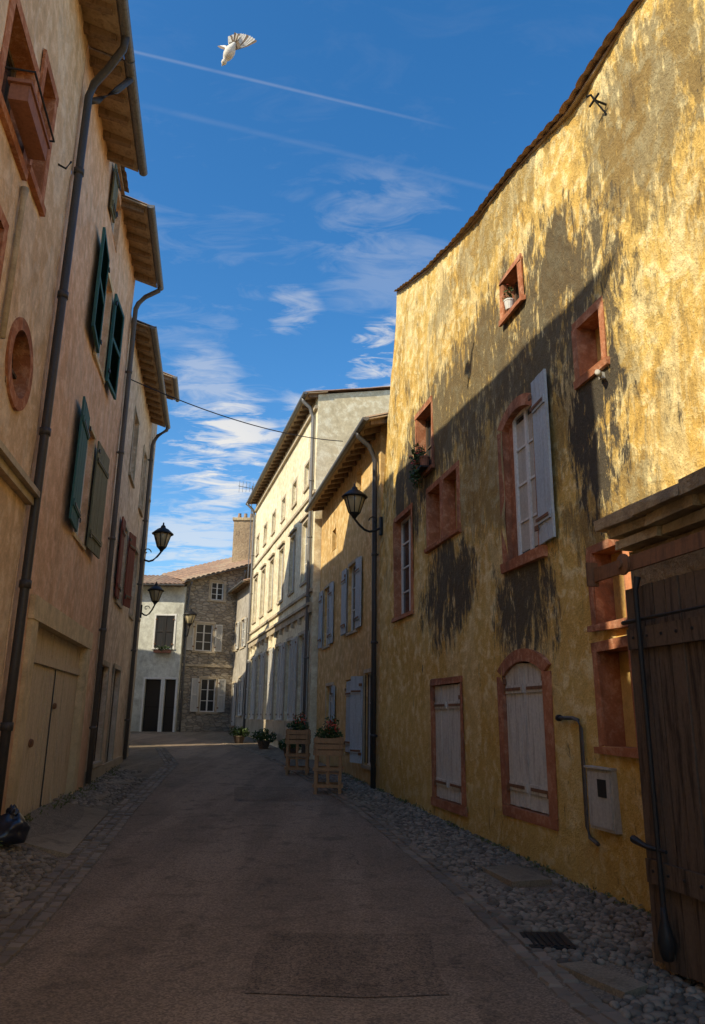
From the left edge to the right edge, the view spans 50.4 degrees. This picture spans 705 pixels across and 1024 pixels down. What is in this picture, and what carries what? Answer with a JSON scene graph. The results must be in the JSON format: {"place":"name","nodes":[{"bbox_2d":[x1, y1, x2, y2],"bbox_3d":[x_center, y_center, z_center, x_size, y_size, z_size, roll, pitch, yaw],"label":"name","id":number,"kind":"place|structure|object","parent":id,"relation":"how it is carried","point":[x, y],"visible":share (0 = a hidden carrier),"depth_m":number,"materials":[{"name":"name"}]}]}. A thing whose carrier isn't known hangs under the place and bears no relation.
{"place":"outdoors","nodes":[
{"label":"outdoors","id":0,"kind":"place"},
{"bbox_2d":[218,32,256,65],"bbox_3d":[-1.566,-6.153,9.948,0.563,0.423,0.167,-4,-16,17],"label":"pigeon","id":1,"kind":"object","parent":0,"point":[236,41],"visible":1,"depth_m":9.95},
{"bbox_2d":[0,733,589,1023],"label":"road","id":2,"kind":"structure","parent":0,"point":[199,882],"depth_m":6.12,"materials":[{"name":"asphalt"}]},
{"bbox_2d":[234,787,319,799],"bbox_3d":[-1.474,5.326,14.192,1.513,0.055,2.047,3,-15,-8],"label":"road patch","id":3,"kind":"object","parent":2,"relation":"on","point":[272,793],"visible":1,"depth_m":14.08,"materials":[{"name":"asphalt"}]},
{"bbox_2d":[0,743,633,1023],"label":"sett kerb","id":4,"kind":"structure","parent":2,"relation":"on","point":[538,969],"depth_m":6.61,"materials":[{"name":"stone"}]},
{"bbox_2d":[312,715,343,793],"bbox_3d":[-0.468,4.694,14.576,0.595,1.467,0.581,1,-15,0],"label":"wooden planter","id":5,"kind":"object","parent":2,"relation":"on","point":[330,744],"visible":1,"depth_m":14.34,"materials":[{"name":"brown wood"}]},
{"bbox_2d":[245,931,448,996],"bbox_3d":[-0.037,3.034,5.069,1.270,0.001,1.380,1,-15,0],"label":"road patch","id":6,"kind":"object","parent":2,"relation":"on","point":[341,965],"visible":1,"depth_m":4.95,"materials":[{"name":"asphalt"}]},
{"bbox_2d":[71,0,632,575],"label":"sky","id":7,"kind":"structure","parent":0,"point":[295,183],"materials":[{"name":"blue"}]},
{"bbox_2d":[0,731,704,1023],"bbox_3d":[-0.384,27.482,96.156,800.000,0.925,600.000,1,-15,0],"label":"ground","id":8,"kind":"structure","parent":0,"point":[139,753],"depth_m":9.44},
{"bbox_2d":[0,0,86,697],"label":"wall front","id":9,"kind":"structure","parent":8,"relation":"on","point":[55,30],"depth_m":8.72,"materials":[{"name":"beige paint"}]},
{"bbox_2d":[0,186,28,338],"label":"pipe vent","id":10,"kind":"object","parent":9,"relation":"attached to","point":[24,191],"visible":1,"depth_m":7.67,"materials":[{"name":"metal"}]},
{"bbox_2d":[13,332,24,396],"bbox_3d":[-3.819,-1.636,8.236,0.230,0.750,0.747,4,-16,-10],"label":"ring reveal","id":11,"kind":"object","parent":9,"relation":"attached to","point":[18,359],"visible":0.32,"depth_m":8.58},
{"bbox_2d":[5,317,32,410],"bbox_3d":[-3.679,-1.628,8.260,0.055,1.020,1.016,4,-16,-10],"label":"ring surround","id":12,"kind":"object","parent":9,"relation":"attached to","point":[20,401],"visible":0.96,"depth_m":8.26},
{"bbox_2d":[0,439,39,504],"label":"cornice","id":13,"kind":"structure","parent":9,"relation":"attached to","point":[18,481],"depth_m":8.11,"materials":[{"name":"stone"}]},
{"bbox_2d":[0,8,53,241],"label":"wall reveals","id":14,"kind":"structure","parent":9,"relation":"attached to","point":[18,52],"depth_m":8.02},
{"bbox_2d":[0,0,58,282],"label":"window surrounds","id":15,"kind":"object","parent":9,"relation":"attached to","point":[24,167],"visible":0.86,"depth_m":7.82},
{"bbox_2d":[5,66,54,160],"bbox_3d":[-3.258,-3.954,7.526,0.311,0.312,0.938,4,-16,-10],"label":"window planter","id":16,"kind":"object","parent":9,"relation":"attached to","point":[25,109],"visible":0.9,"depth_m":7.37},
{"bbox_2d":[78,0,116,44],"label":"rafters","id":17,"kind":"object","parent":9,"relation":"attached to","point":[89,29],"visible":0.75,"depth_m":10.48,"materials":[{"name":"brown wood"}]},
{"bbox_2d":[81,0,123,59],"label":"eave boards","id":18,"kind":"object","parent":9,"relation":"on","point":[105,21],"visible":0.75,"depth_m":10.44,"materials":[{"name":"brown wood"}]},
{"bbox_2d":[117,0,134,62],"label":"gutter","id":19,"kind":"object","parent":18,"relation":"attached to","point":[124,19],"visible":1,"depth_m":10.35,"materials":[{"name":"metal"}]},
{"bbox_2d":[4,594,92,813],"bbox_3d":[-4.482,3.128,11.355,0.074,3.045,4.861,4,-16,-10],"label":"garage frame","id":20,"kind":"object","parent":8,"relation":"on","point":[42,612],"visible":0.78,"depth_m":9.57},
{"bbox_2d":[16,626,80,816],"bbox_3d":[-4.592,3.163,11.311,0.048,2.541,4.103,4,-16,-10],"label":"garage door","id":21,"kind":"structure","parent":20,"relation":"in","point":[50,645],"depth_m":11.20,"materials":[{"name":"wood"}]},
{"bbox_2d":[34,654,80,675],"bbox_3d":[-4.542,2.362,11.537,0.020,0.110,4.115,4,-16,-10],"label":"garage rail","id":22,"kind":"object","parent":20,"relation":"attached to","point":[43,660],"visible":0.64,"depth_m":11.34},
{"bbox_2d":[38,624,84,794],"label":"wall reveals","id":23,"kind":"structure","parent":8,"relation":"on","point":[74,726],"depth_m":13.22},
{"bbox_2d":[0,45,131,782],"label":"wall side","id":24,"kind":"structure","parent":8,"relation":"on","point":[37,428],"depth_m":15.82,"materials":[{"name":"paint"}]},
{"bbox_2d":[67,46,156,282],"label":"tiles","id":25,"kind":"object","parent":24,"relation":"attached to","point":[124,178],"visible":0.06,"depth_m":14.22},
{"bbox_2d":[24,807,108,856],"bbox_3d":[-3.935,4.293,10.111,0.858,0.350,3.595,3,-16,-9],"label":"concrete apron","id":26,"kind":"object","parent":8,"relation":"on","point":[66,843],"visible":0.33,"depth_m":9.27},
{"bbox_2d":[0,45,134,814],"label":"wall front","id":27,"kind":"structure","parent":8,"relation":"on","point":[68,576],"depth_m":11.61,"materials":[{"name":"paint"}]},
{"bbox_2d":[69,227,124,531],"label":"shutters","id":28,"kind":"object","parent":27,"relation":"attached to","point":[115,346],"visible":1,"depth_m":12.37,"materials":[{"name":"teal paint"}]},
{"bbox_2d":[78,194,120,542],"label":"wall reveals","id":29,"kind":"structure","parent":27,"relation":"attached to","point":[85,496],"depth_m":13.79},
{"bbox_2d":[72,272,113,550],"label":"window surrounds","id":30,"kind":"object","parent":29,"relation":"attached to","point":[74,534],"visible":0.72,"depth_m":13.16,"materials":[{"name":"stone"}]},
{"bbox_2d":[86,164,119,558],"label":"shutters","id":31,"kind":"object","parent":27,"relation":"attached to","point":[97,510],"visible":0.98,"depth_m":13.46,"materials":[{"name":"green paint"}]},
{"bbox_2d":[81,47,156,287],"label":"eave boards","id":32,"kind":"object","parent":27,"relation":"on","point":[111,81],"visible":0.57,"depth_m":12.70,"materials":[{"name":"brown wood"}]},
{"bbox_2d":[124,59,163,290],"bbox_3d":[-3.866,-5.874,14.191,0.150,0.445,6.767,4,-16,-10],"label":"gutter","id":33,"kind":"object","parent":32,"relation":"attached to","point":[130,68],"visible":0.96,"depth_m":12.62,"materials":[{"name":"metal"}]},
{"bbox_2d":[89,55,152,283],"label":"rafters","id":34,"kind":"object","parent":27,"relation":"attached to","point":[99,64],"visible":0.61,"depth_m":12.85,"materials":[{"name":"brown wood"}]},
{"bbox_2d":[0,769,145,917],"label":"cobblestone verge","id":35,"kind":"structure","parent":8,"relation":"on","point":[10,898],"depth_m":7.94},
{"bbox_2d":[0,804,30,844],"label":"trash bag","id":36,"kind":"object","parent":35,"relation":"on","point":[15,826],"visible":0.98,"depth_m":8.02,"materials":[{"name":"black plastic"}]},
{"bbox_2d":[0,35,132,815],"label":"pipe","id":37,"kind":"object","parent":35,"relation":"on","point":[103,73],"visible":0.97,"depth_m":9.32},
{"bbox_2d":[0,166,83,730],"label":"pipe collars","id":38,"kind":"object","parent":37,"relation":"attached to","point":[6,726],"visible":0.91,"depth_m":9.19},
{"bbox_2d":[85,287,161,783],"bbox_3d":[-4.766,-0.010,15.856,0.598,10.859,0.110,4,-16,-10],"label":"drainpipe","id":39,"kind":"object","parent":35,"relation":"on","point":[140,301],"visible":1,"depth_m":15.59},
{"bbox_2d":[0,765,157,891],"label":"verge","id":40,"kind":"structure","parent":8,"relation":"on","point":[58,819],"depth_m":10.28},
{"bbox_2d":[83,315,151,785],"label":"wall front","id":41,"kind":"structure","parent":8,"relation":"on","point":[118,640],"depth_m":18.64,"materials":[{"name":"beige paint"}]},
{"bbox_2d":[84,755,122,786],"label":"plinth","id":42,"kind":"structure","parent":41,"relation":"attached to","point":[99,771],"depth_m":16.60,"materials":[{"name":"stone"}]},
{"bbox_2d":[92,415,146,762],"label":"wall reveals","id":43,"kind":"structure","parent":41,"relation":"attached to","point":[102,708],"depth_m":18.63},
{"bbox_2d":[86,667,115,761],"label":"window frames","id":44,"kind":"structure","parent":43,"relation":"attached to","point":[99,713],"depth_m":16.71,"materials":[{"name":"brown wood"}]},
{"bbox_2d":[92,405,147,770],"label":"window surrounds","id":45,"kind":"object","parent":43,"relation":"attached to","point":[107,664],"visible":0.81,"depth_m":18.57,"materials":[{"name":"stone"}]},
{"bbox_2d":[115,516,136,607],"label":"shutters","id":46,"kind":"object","parent":41,"relation":"attached to","point":[129,574],"visible":1,"depth_m":18.52,"materials":[{"name":"red paint"}]},
{"bbox_2d":[123,427,168,758],"bbox_3d":[-5.959,2.055,21.759,0.518,9.759,0.109,4,-16,-10],"label":"drainpipe","id":47,"kind":"object","parent":41,"relation":"attached to","point":[138,598],"visible":1,"depth_m":21.57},
{"bbox_2d":[131,324,162,424],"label":"rafters","id":48,"kind":"object","parent":41,"relation":"attached to","point":[145,365],"visible":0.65,"depth_m":19.52,"materials":[{"name":"brown wood"}]},
{"bbox_2d":[131,320,164,426],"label":"eave boards","id":49,"kind":"object","parent":41,"relation":"on","point":[151,354],"visible":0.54,"depth_m":19.31,"materials":[{"name":"brown wood"}]},
{"bbox_2d":[150,326,170,428],"bbox_3d":[-5.141,-3.407,20.184,0.150,0.075,6.361,4,-16,-10],"label":"gutter","id":50,"kind":"object","parent":49,"relation":"attached to","point":[155,341],"visible":1,"depth_m":19.36,"materials":[{"name":"metal"}]},
{"bbox_2d":[122,423,156,759],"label":"wall front","id":51,"kind":"structure","parent":8,"relation":"on","point":[154,431],"depth_m":22.67,"materials":[{"name":"grey paint"}]},
{"bbox_2d":[140,581,163,617],"bbox_3d":[-6.231,2.733,23.358,0.686,1.156,0.528,1,-15,0],"label":"street lamp","id":52,"kind":"object","parent":51,"relation":"attached to","point":[156,591],"visible":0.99,"depth_m":23.27,"materials":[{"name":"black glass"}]},
{"bbox_2d":[140,522,173,561],"bbox_3d":[-5.772,0.898,22.266,0.877,1.263,0.643,12,-19,-36],"label":"street lamp","id":53,"kind":"object","parent":51,"relation":"attached to","point":[163,534],"visible":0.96,"depth_m":22.20,"materials":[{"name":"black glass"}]},
{"bbox_2d":[130,586,184,731],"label":"wall front","id":54,"kind":"structure","parent":8,"relation":"on","point":[150,663],"depth_m":38.08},
{"bbox_2d":[141,616,175,731],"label":"wall reveals","id":55,"kind":"structure","parent":54,"relation":"in","point":[163,701],"depth_m":37.42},
{"bbox_2d":[139,614,177,731],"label":"window surrounds","id":56,"kind":"object","parent":55,"relation":"attached to","point":[162,698],"visible":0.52,"depth_m":37.51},
{"bbox_2d":[154,615,174,647],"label":"shutters","id":57,"kind":"object","parent":56,"relation":"attached to","point":[164,630],"visible":0.48,"depth_m":38.27,"materials":[{"name":"grey wood"}]},
{"bbox_2d":[143,680,175,731],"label":"doors","id":58,"kind":"structure","parent":55,"relation":"in","point":[152,706],"depth_m":37.57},
{"bbox_2d":[164,582,187,731],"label":"wall side","id":59,"kind":"structure","parent":8,"relation":"on","point":[183,635],"depth_m":38.95,"materials":[{"name":"stone"}]},
{"bbox_2d":[162,557,250,579],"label":"tiles","id":60,"kind":"object","parent":59,"relation":"attached to","point":[199,570],"visible":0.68,"depth_m":41.95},
{"bbox_2d":[232,513,252,578],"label":"brick chimney","id":61,"kind":"object","parent":60,"relation":"on","point":[241,536],"visible":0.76,"depth_m":43.09,"materials":[{"name":"brick"}]},
{"bbox_2d":[175,586,186,731],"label":"wall side","id":62,"kind":"structure","parent":8,"relation":"on","point":[180,660],"depth_m":38.05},
{"bbox_2d":[144,575,184,586],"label":"tiles","id":63,"kind":"object","parent":62,"relation":"attached to","point":[167,579],"visible":0.12,"depth_m":39.97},
{"bbox_2d":[177,565,244,731],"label":"wall front","id":64,"kind":"structure","parent":8,"relation":"on","point":[203,608],"depth_m":39.15,"materials":[{"name":"stone"}]},
{"bbox_2d":[186,623,225,711],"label":"shutters","id":65,"kind":"object","parent":64,"relation":"attached to","point":[195,681],"visible":0.98,"depth_m":38.66,"materials":[{"name":"white paint"}]},
{"bbox_2d":[195,582,223,711],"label":"window frames","id":66,"kind":"structure","parent":64,"relation":"attached to","point":[216,594],"depth_m":39.00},
{"bbox_2d":[195,583,221,710],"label":"wall window panes","id":67,"kind":"object","parent":66,"relation":"in","point":[207,637],"visible":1,"depth_m":38.96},
{"bbox_2d":[179,570,245,731],"bbox_3d":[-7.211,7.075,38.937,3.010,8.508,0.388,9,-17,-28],"label":"drainpipe","id":68,"kind":"object","parent":64,"relation":"attached to","point":[185,654],"visible":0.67,"depth_m":38.20,"materials":[{"name":"metal"}]},
{"bbox_2d":[229,726,249,742],"bbox_3d":[-4.421,8.677,29.248,0.856,0.654,0.706,1,-15,0],"label":"potted shrub","id":69,"kind":"object","parent":8,"relation":"on","point":[240,734],"visible":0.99,"depth_m":29.09,"materials":[{"name":"green plant"}]},
{"bbox_2d":[229,584,249,731],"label":"wall front","id":70,"kind":"structure","parent":8,"relation":"on","point":[239,656],"depth_m":37.95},
{"bbox_2d":[232,617,246,725],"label":"shutters","id":71,"kind":"object","parent":70,"relation":"attached to","point":[242,678],"visible":1,"depth_m":37.38,"materials":[{"name":"white paint"}]},
{"bbox_2d":[251,728,276,748],"bbox_3d":[-3.135,7.940,26.305,0.924,0.708,0.768,1,-15,0],"label":"potted shrub","id":72,"kind":"object","parent":8,"relation":"on","point":[263,740],"visible":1,"depth_m":26.19,"materials":[{"name":"green plant"}]},
{"bbox_2d":[243,386,389,759],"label":"cream townhouse","id":73,"kind":"structure","parent":8,"relation":"on","point":[281,673],"depth_m":26.68,"materials":[{"name":"paint"}]},
{"bbox_2d":[255,467,308,720],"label":"window frames","id":74,"kind":"structure","parent":73,"relation":"in","point":[308,467],"depth_m":26.44,"materials":[{"name":"white paint"}]},
{"bbox_2d":[0,764,651,918],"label":"weeds","id":75,"kind":"object","parent":8,"relation":"on","point":[400,800],"visible":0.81,"depth_m":9.99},
{"bbox_2d":[316,432,380,787],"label":"wall front","id":76,"kind":"structure","parent":8,"relation":"on","point":[342,659],"depth_m":18.85,"materials":[{"name":"yellow paint"}]},
{"bbox_2d":[317,556,362,763],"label":"shutters","id":77,"kind":"object","parent":76,"relation":"attached to","point":[354,713],"visible":0.94,"depth_m":17.87,"materials":[{"name":"blue paint"}]},
{"bbox_2d":[324,467,370,765],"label":"wall reveals","id":78,"kind":"structure","parent":76,"relation":"attached to","point":[359,480],"depth_m":19.09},
{"bbox_2d":[321,556,370,769],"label":"window surrounds","id":79,"kind":"object","parent":78,"relation":"attached to","point":[364,671],"visible":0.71,"depth_m":18.81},
{"bbox_2d":[326,565,370,764],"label":"window frames","id":80,"kind":"structure","parent":78,"relation":"attached to","point":[352,610],"depth_m":19.01,"materials":[{"name":"white paint"}]},
{"bbox_2d":[309,415,387,510],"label":"eave boards","id":81,"kind":"object","parent":76,"relation":"on","point":[366,426],"visible":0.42,"depth_m":18.39,"materials":[{"name":"brown wood"}]},
{"bbox_2d":[304,417,368,512],"bbox_3d":[-0.578,-1.021,19.992,0.150,0.075,7.898,4,-16,-12],"label":"gutter","id":82,"kind":"object","parent":81,"relation":"attached to","point":[350,441],"visible":1,"depth_m":18.96,"materials":[{"name":"metal"}]},
{"bbox_2d":[312,418,387,511],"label":"rafters","id":83,"kind":"object","parent":76,"relation":"attached to","point":[331,490],"visible":0.77,"depth_m":19.27,"materials":[{"name":"brown wood"}]},
{"bbox_2d":[355,432,376,788],"bbox_3d":[0.266,1.874,16.062,0.516,7.669,0.110,4,-16,-12],"label":"drainpipe","id":84,"kind":"object","parent":76,"relation":"attached to","point":[366,443],"visible":0.94,"depth_m":15.99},
{"bbox_2d":[364,675,370,762],"bbox_3d":[0.367,4.432,16.085,0.020,1.850,0.789,4,-16,-12],"label":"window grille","id":85,"kind":"object","parent":76,"relation":"attached to","point":[368,725],"depth_m":16.23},
{"bbox_2d":[320,425,386,578],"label":"wall side","id":86,"kind":"structure","parent":8,"relation":"on","point":[383,439],"depth_m":16.84,"materials":[{"name":"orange paint"}]},
{"bbox_2d":[381,327,620,747],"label":"wall side","id":87,"kind":"structure","parent":8,"relation":"on","point":[386,463],"depth_m":16.39,"materials":[{"name":"yellow paint"}]},
{"bbox_2d":[299,769,704,1023],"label":"cobblestone verge","id":88,"kind":"structure","parent":8,"relation":"on","point":[430,834],"depth_m":6.42,"materials":[{"name":"stone"}]},
{"bbox_2d":[284,711,310,775],"bbox_3d":[-1.300,5.507,17.876,0.586,1.448,0.582,1,-15,0],"label":"wooden planter","id":89,"kind":"object","parent":88,"relation":"on","point":[297,734],"visible":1,"depth_m":17.65,"materials":[{"name":"brown wood"}]},
{"bbox_2d":[482,865,551,887],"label":"concrete slab","id":90,"kind":"structure","parent":88,"relation":"on","point":[512,876],"depth_m":7.62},
{"bbox_2d":[519,931,576,950],"bbox_3d":[1.451,3.191,5.581,0.330,0.030,0.400,1,-15,0],"label":"drain cover","id":91,"kind":"object","parent":88,"relation":"on","point":[557,940],"visible":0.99,"depth_m":5.55,"materials":[{"name":"black metal"}]},
{"bbox_2d":[557,960,648,997],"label":"concrete slab","id":92,"kind":"structure","parent":88,"relation":"on","point":[617,984],"depth_m":4.70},
{"bbox_2d":[379,0,704,912],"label":"wall front","id":93,"kind":"structure","parent":8,"relation":"on","point":[587,208],"depth_m":8.51,"materials":[{"name":"yellow paint"}]},
{"bbox_2d":[342,483,382,535],"bbox_3d":[0.173,-0.063,16.298,0.879,1.128,0.565,11,-18,-32],"label":"street lamp","id":94,"kind":"object","parent":93,"relation":"attached to","point":[354,498],"visible":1,"depth_m":16.12,"materials":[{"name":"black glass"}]},
{"bbox_2d":[408,443,429,492],"bbox_3d":[1.198,-0.800,13.471,0.401,0.893,0.723,1,-15,0],"label":"flower pot","id":95,"kind":"object","parent":93,"relation":"attached to","point":[420,462],"visible":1,"depth_m":13.35,"materials":[{"name":"ceramic"}]},
{"bbox_2d":[433,394,547,798],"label":"shutter hinges","id":96,"kind":"object","parent":93,"relation":"attached to","point":[536,529],"visible":1,"depth_m":9.10,"materials":[{"name":"metal"}]},
{"bbox_2d":[435,663,548,813],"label":"shutters","id":97,"kind":"object","parent":96,"relation":"attached to","point":[526,746],"visible":0.87,"depth_m":9.14,"materials":[{"name":"grey paint"}]},
{"bbox_2d":[431,796,558,830],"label":"thresholds","id":98,"kind":"object","parent":93,"relation":"attached to","point":[542,820],"visible":1,"depth_m":8.90,"materials":[{"name":"stone"}]},
{"bbox_2d":[395,266,636,815],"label":"wall reveals","id":99,"kind":"structure","parent":93,"relation":"attached to","point":[610,663],"depth_m":8.27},
{"bbox_2d":[401,406,536,613],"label":"window frames","id":100,"kind":"structure","parent":99,"relation":"in","point":[524,411],"depth_m":9.71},
{"bbox_2d":[403,289,537,612],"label":"wall window panes","id":101,"kind":"object","parent":100,"relation":"in","point":[406,554],"visible":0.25,"depth_m":14.64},
{"bbox_2d":[391,253,638,819],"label":"window surrounds","id":102,"kind":"object","parent":99,"relation":"attached to","point":[449,530],"visible":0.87,"depth_m":9.46,"materials":[{"name":"stone"}]},
{"bbox_2d":[439,327,636,746],"bbox_3d":[2.153,0.722,10.031,0.001,4.440,5.809,4,-16,-12],"label":"wall blind","id":103,"kind":"object","parent":99,"relation":"in","point":[620,611],"depth_m":7.37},
{"bbox_2d":[397,0,642,292],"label":"eave boards","id":104,"kind":"object","parent":93,"relation":"attached to","point":[579,97],"visible":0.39,"depth_m":9.09,"materials":[{"name":"brown wood"}]},
{"bbox_2d":[394,0,639,291],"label":"tiles","id":105,"kind":"object","parent":104,"relation":"on","point":[594,61],"visible":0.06,"depth_m":9.27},
{"bbox_2d":[531,369,555,544],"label":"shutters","id":106,"kind":"object","parent":93,"relation":"attached to","point":[543,471],"visible":1,"depth_m":8.75,"materials":[{"name":"blue paint"}]},
{"bbox_2d":[559,716,599,845],"bbox_3d":[2.281,2.685,7.575,0.039,1.197,0.620,4,-16,-12],"label":"pipe gas","id":107,"kind":"object","parent":93,"relation":"attached to","point":[586,814],"visible":1,"depth_m":7.46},
{"bbox_2d":[583,765,622,833],"bbox_3d":[2.377,2.722,7.117,0.100,0.570,0.461,4,-16,-12],"label":"meter box","id":108,"kind":"object","parent":93,"relation":"attached to","point":[604,805],"visible":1,"depth_m":7.03,"materials":[{"name":"grey"}]},
{"bbox_2d":[587,771,613,829],"bbox_3d":[2.349,2.729,7.108,0.013,0.490,0.400,4,-16,-12],"label":"door","id":109,"kind":"structure","parent":108,"relation":"in","point":[600,809],"depth_m":7.09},
{"bbox_2d":[585,467,704,987],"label":"wooden gate","id":110,"kind":"object","parent":8,"relation":"on","point":[660,536],"visible":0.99,"depth_m":5.00,"materials":[{"name":"brown"}]},
{"bbox_2d":[516,413,537,551],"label":"wall window curtains","id":111,"kind":"object","parent":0,"point":[524,513],"depth_m":9.56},
{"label":"wall","id":112,"kind":"object","parent":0,"visible":0},
{"bbox_2d":[191,579,226,713],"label":"window surrounds","id":113,"kind":"object","parent":112,"relation":"attached to","point":[213,638],"visible":1,"depth_m":38.90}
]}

